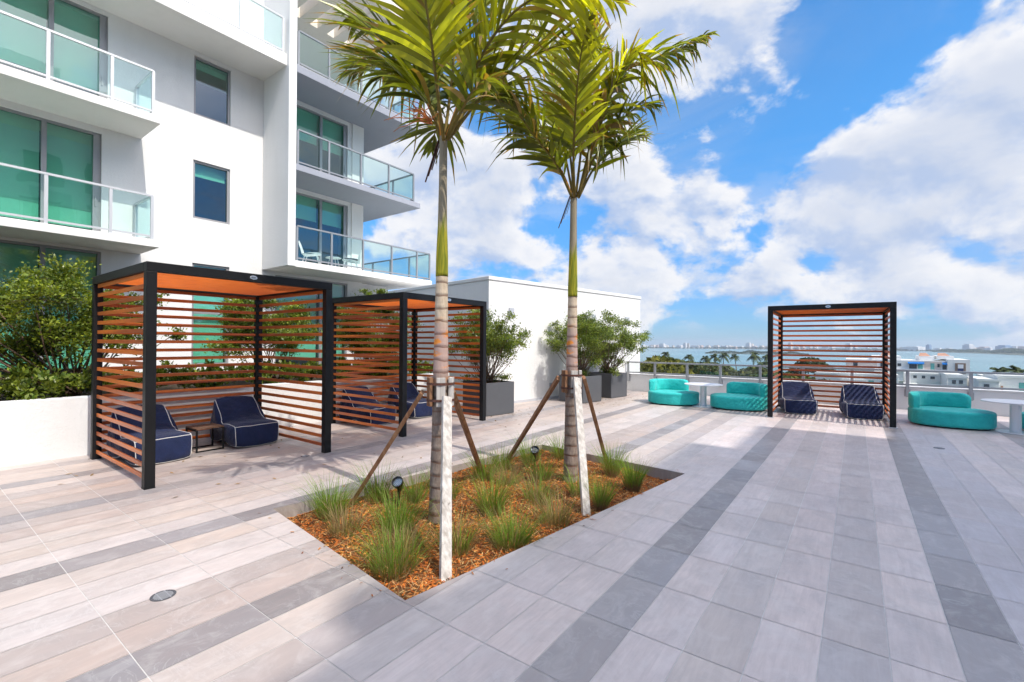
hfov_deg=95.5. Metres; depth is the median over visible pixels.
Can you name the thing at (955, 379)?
white house
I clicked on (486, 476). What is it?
grass tuft
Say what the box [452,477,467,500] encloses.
grass tuft
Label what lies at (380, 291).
broadleaf tree
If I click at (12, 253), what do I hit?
window
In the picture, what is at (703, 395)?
pedestal table
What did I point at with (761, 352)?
island mangroves
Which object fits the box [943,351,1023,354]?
spit ground
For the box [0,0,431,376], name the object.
apartment building
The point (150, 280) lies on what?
cabana
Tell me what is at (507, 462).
grass tuft
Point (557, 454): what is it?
grass tuft
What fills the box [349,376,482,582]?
palm brace
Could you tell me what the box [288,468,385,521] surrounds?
grass tuft
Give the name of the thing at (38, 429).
planter wall
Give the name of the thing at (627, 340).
potted shrub
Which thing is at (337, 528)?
grass tuft
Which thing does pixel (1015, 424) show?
pedestal table
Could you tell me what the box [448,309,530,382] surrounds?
potted shrub
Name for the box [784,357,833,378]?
broadleaf tree
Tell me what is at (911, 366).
window
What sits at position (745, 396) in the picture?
sofa
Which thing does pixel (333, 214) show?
sliding door
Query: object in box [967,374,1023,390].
white house
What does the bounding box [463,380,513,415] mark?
planter pot
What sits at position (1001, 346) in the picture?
tower block
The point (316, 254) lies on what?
wire chair
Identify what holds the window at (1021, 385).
in the white house at (1000, 381)
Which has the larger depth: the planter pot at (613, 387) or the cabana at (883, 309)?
the planter pot at (613, 387)
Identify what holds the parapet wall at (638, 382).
on the deck
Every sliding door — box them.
[0,0,107,98]
[0,106,100,230]
[296,105,346,179]
[296,192,346,267]
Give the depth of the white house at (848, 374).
76.47 m
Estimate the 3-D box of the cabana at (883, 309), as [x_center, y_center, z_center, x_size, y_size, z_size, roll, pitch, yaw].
[7.394,0.482,10.852,2.320,2.528,2.300,0,0,35]
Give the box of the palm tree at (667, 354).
[660,352,669,356]
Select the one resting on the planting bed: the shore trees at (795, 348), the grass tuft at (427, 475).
the grass tuft at (427, 475)
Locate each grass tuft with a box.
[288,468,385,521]
[299,495,390,538]
[328,506,452,582]
[337,455,422,503]
[344,482,439,537]
[367,513,438,557]
[391,464,429,503]
[405,498,503,557]
[412,461,452,484]
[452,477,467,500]
[454,464,528,517]
[456,444,515,481]
[457,498,565,552]
[476,460,537,486]
[484,441,523,471]
[497,468,569,505]
[501,433,556,464]
[512,449,564,481]
[516,486,598,528]
[540,429,587,459]
[549,462,600,497]
[572,468,624,510]
[588,441,633,477]
[607,454,654,492]
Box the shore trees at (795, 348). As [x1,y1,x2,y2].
[642,347,953,351]
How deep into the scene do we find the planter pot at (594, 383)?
13.13 m
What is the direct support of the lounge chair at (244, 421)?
on the deck
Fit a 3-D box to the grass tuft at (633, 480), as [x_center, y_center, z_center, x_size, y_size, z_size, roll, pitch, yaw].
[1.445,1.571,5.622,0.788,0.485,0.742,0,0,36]
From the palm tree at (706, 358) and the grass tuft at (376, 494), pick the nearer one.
the grass tuft at (376, 494)
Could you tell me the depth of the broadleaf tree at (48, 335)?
7.03 m
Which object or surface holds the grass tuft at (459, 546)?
on the planting bed
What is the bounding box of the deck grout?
[0,391,1023,681]
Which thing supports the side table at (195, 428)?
on the deck
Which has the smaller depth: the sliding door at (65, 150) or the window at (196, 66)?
the sliding door at (65, 150)
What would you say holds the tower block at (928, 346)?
on the shore ground at (744, 348)
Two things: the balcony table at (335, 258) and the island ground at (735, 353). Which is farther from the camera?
the island ground at (735, 353)
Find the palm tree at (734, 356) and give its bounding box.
[730,354,739,370]
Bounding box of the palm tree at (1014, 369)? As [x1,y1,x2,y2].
[1000,365,1023,372]
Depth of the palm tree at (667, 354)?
217.32 m
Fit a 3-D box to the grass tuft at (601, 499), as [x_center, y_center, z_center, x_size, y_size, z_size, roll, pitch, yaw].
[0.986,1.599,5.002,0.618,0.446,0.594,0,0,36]
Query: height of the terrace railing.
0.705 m
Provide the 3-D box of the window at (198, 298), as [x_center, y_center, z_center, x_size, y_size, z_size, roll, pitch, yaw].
[-8.920,-0.811,13.679,0.218,3.019,0.970,0,0,36]
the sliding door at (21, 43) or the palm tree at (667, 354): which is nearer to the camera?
the sliding door at (21, 43)
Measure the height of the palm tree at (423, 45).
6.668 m
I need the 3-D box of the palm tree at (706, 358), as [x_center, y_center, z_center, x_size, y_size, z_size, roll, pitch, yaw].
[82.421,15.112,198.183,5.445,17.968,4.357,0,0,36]
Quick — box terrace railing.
[626,361,1023,400]
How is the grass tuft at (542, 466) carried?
on the planting bed
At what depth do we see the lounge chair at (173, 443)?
6.39 m
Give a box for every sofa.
[648,378,699,405]
[710,382,766,411]
[907,391,996,430]
[1022,412,1023,428]
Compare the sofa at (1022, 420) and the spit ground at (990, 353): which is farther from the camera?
the spit ground at (990, 353)
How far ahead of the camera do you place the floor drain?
3.00 m
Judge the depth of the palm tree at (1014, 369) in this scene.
75.96 m
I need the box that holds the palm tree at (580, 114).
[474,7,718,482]
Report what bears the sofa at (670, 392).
on the deck
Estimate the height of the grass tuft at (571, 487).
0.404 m
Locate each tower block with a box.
[902,346,925,350]
[926,344,931,349]
[962,344,974,349]
[995,345,1012,349]
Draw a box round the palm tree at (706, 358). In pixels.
[700,356,710,362]
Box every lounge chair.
[107,404,191,465]
[210,396,278,446]
[338,386,395,424]
[387,383,431,417]
[778,381,817,414]
[839,384,884,419]
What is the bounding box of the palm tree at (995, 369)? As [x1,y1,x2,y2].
[989,367,1005,371]
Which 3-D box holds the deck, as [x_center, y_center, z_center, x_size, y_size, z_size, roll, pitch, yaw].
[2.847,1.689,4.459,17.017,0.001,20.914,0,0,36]
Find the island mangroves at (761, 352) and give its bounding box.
[705,350,808,354]
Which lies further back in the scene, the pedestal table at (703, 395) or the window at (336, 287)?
the window at (336, 287)
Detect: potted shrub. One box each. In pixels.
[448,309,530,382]
[541,310,620,375]
[581,309,651,376]
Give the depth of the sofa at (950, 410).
9.53 m
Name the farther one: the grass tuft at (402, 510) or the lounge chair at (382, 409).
the lounge chair at (382, 409)
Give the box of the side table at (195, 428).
[185,423,223,452]
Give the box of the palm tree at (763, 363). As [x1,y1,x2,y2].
[757,361,767,368]
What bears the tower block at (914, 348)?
on the shore ground at (744, 348)
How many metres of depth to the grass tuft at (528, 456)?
6.85 m
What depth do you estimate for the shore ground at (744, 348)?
2582.42 m
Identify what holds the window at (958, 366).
in the white house at (926, 361)
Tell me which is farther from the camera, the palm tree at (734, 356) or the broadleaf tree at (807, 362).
the palm tree at (734, 356)
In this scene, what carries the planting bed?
in the deck
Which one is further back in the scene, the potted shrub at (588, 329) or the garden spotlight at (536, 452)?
the potted shrub at (588, 329)
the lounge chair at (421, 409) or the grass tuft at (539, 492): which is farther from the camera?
the lounge chair at (421, 409)
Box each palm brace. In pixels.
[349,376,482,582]
[507,370,607,515]
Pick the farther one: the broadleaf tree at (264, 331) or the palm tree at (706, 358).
the palm tree at (706, 358)
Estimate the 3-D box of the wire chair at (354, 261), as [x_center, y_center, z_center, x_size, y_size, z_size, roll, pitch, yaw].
[-5.636,-2.832,16.436,0.687,0.829,0.622,0,0,-12]
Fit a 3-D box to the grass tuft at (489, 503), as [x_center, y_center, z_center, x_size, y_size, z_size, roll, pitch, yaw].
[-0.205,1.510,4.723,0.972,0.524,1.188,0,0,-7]
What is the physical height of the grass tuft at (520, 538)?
0.401 m
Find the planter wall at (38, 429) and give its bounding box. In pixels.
[0,370,448,467]
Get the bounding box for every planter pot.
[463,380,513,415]
[559,374,601,402]
[588,372,626,397]
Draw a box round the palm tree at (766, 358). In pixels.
[761,354,773,363]
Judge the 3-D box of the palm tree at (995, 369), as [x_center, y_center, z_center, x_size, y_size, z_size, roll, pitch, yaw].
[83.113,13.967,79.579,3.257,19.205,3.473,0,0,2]
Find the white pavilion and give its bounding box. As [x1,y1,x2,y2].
[358,276,640,402]
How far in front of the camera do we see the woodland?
72.04 m
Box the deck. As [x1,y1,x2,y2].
[0,390,1023,681]
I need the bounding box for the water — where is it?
[640,345,1023,377]
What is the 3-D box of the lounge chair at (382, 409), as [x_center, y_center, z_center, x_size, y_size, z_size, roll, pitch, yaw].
[-2.982,1.311,9.590,1.113,0.714,0.793,0,0,34]
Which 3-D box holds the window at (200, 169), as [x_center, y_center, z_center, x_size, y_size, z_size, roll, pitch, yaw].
[-8.896,-4.381,13.695,0.218,1.759,0.970,0,0,36]
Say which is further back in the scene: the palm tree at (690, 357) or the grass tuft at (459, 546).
the palm tree at (690, 357)
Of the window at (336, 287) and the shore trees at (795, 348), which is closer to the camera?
the window at (336, 287)
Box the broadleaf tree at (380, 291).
[336,288,423,368]
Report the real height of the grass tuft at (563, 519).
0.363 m
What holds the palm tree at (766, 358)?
on the ground
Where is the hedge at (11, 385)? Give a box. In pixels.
[0,357,432,400]
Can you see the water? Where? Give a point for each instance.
(979, 362)
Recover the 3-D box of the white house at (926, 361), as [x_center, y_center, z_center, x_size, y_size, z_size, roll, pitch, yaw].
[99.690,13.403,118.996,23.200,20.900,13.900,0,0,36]
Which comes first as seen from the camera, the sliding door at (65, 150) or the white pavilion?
the sliding door at (65, 150)
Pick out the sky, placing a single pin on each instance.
(817, 151)
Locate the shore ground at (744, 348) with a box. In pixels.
[669,347,952,351]
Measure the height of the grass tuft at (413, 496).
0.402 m
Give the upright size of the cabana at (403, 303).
2.528 m
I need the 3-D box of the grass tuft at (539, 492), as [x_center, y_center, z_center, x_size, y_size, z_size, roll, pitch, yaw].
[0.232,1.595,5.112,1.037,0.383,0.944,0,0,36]
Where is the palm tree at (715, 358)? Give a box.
[709,354,721,362]
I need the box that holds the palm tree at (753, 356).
[747,352,763,364]
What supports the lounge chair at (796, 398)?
on the deck
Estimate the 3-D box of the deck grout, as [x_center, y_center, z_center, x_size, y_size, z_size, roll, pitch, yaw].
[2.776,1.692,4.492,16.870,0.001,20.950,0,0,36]
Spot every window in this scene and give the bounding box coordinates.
[0,240,100,376]
[191,263,228,363]
[193,160,229,223]
[194,56,229,125]
[275,275,346,363]
[909,364,916,368]
[955,363,965,373]
[1019,383,1023,390]
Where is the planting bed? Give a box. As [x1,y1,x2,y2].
[269,445,684,601]
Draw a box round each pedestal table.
[684,382,722,407]
[980,399,1023,434]
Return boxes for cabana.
[90,261,331,489]
[331,292,486,436]
[766,302,897,428]
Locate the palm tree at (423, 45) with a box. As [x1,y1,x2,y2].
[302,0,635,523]
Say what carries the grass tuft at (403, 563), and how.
on the planting bed
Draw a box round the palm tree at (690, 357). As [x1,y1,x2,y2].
[684,354,694,361]
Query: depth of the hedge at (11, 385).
7.44 m
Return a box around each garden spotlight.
[392,476,403,505]
[531,446,538,464]
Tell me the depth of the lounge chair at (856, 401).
10.61 m
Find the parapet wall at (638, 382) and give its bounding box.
[627,373,1023,416]
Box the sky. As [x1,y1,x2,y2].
[342,0,1023,347]
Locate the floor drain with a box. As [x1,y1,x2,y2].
[149,589,175,601]
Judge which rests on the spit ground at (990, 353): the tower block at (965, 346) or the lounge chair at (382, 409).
the tower block at (965, 346)
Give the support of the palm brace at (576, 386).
on the planting bed
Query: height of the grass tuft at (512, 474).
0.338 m
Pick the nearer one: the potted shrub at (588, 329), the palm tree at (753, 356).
the potted shrub at (588, 329)
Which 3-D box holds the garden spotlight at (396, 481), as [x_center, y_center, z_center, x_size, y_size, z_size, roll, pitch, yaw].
[-1.234,1.648,5.064,0.124,0.353,0.173,0,0,7]
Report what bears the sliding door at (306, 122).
in the apartment building
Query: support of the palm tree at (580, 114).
on the planting bed
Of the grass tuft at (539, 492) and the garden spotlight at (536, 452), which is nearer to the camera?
the grass tuft at (539, 492)
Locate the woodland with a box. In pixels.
[640,355,829,379]
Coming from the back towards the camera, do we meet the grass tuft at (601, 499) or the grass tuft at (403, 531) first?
the grass tuft at (601, 499)
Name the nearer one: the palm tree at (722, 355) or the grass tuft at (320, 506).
the grass tuft at (320, 506)
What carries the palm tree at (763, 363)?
on the ground
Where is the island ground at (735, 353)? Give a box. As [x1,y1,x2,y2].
[705,353,777,354]
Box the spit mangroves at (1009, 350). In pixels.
[932,348,1023,353]
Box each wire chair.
[298,241,320,263]
[342,250,361,269]
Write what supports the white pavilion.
on the terrace podium
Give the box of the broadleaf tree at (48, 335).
[0,252,187,396]
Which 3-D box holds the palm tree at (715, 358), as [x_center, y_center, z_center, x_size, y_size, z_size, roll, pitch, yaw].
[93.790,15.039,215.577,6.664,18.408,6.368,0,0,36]
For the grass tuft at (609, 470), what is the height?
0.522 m
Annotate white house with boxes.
[815,368,899,384]
[846,353,969,385]
[903,372,967,387]
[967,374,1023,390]
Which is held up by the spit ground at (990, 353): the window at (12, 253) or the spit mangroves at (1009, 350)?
the spit mangroves at (1009, 350)
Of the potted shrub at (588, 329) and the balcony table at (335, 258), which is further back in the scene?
the balcony table at (335, 258)
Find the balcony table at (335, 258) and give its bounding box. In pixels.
[325,256,340,265]
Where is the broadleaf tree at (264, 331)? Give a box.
[200,298,321,382]
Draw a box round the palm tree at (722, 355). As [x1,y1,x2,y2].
[718,352,730,363]

